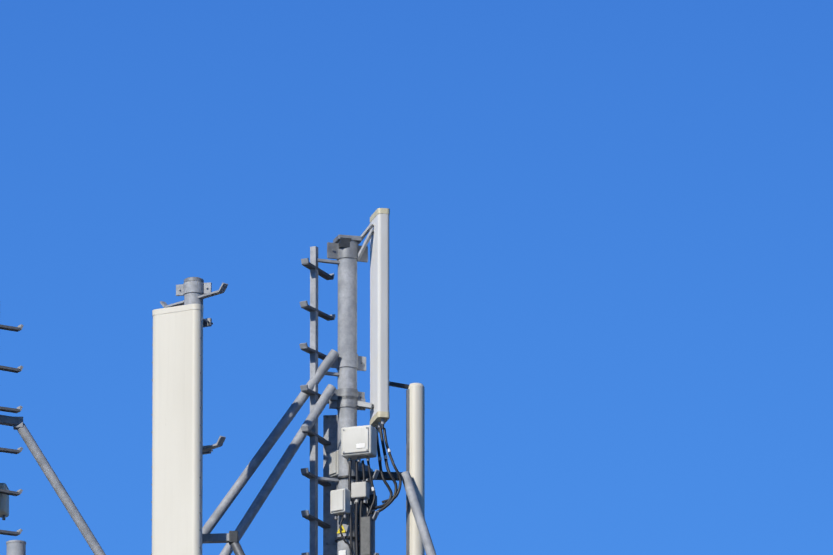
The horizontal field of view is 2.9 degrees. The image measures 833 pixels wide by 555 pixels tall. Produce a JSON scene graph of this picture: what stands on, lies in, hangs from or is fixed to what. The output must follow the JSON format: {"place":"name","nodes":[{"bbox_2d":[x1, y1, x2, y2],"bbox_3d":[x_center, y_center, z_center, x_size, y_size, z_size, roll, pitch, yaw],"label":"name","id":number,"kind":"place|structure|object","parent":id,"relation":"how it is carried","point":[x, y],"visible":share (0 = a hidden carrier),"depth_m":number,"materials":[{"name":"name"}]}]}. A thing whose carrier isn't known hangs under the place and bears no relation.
{"place":"outdoors","nodes":[
{"label":"outdoors","id":0,"kind":"place"},
{"bbox_2d":[0,0,832,554],"label":"sky","id":1,"kind":"structure","parent":0,"point":[611,221],"materials":[{"name":"blue"}]},
{"label":"ground","id":2,"kind":"structure","parent":0,"visible":0},
{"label":"building","id":3,"kind":"object","parent":2,"relation":"on","visible":0},
{"bbox_2d":[6,540,25,554],"bbox_3d":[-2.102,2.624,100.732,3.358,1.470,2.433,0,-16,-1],"label":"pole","id":4,"kind":"object","parent":3,"relation":"on","point":[16,547],"visible":1,"depth_m":99.76,"materials":[{"name":"grey metal"}]},
{"bbox_2d":[0,324,105,554],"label":"antenna mast","id":5,"kind":"object","parent":3,"relation":"on","point":[18,425],"visible":1,"depth_m":100.78,"materials":[{"name":"metal"}]},
{"bbox_2d":[151,277,244,554],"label":"antenna mast","id":6,"kind":"object","parent":3,"relation":"on","point":[179,450],"visible":1,"depth_m":100.10,"materials":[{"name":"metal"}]},
{"bbox_2d":[202,208,435,554],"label":"antenna mast","id":7,"kind":"object","parent":3,"relation":"on","point":[350,513],"visible":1,"depth_m":101.19,"materials":[{"name":"metal"}]}
]}

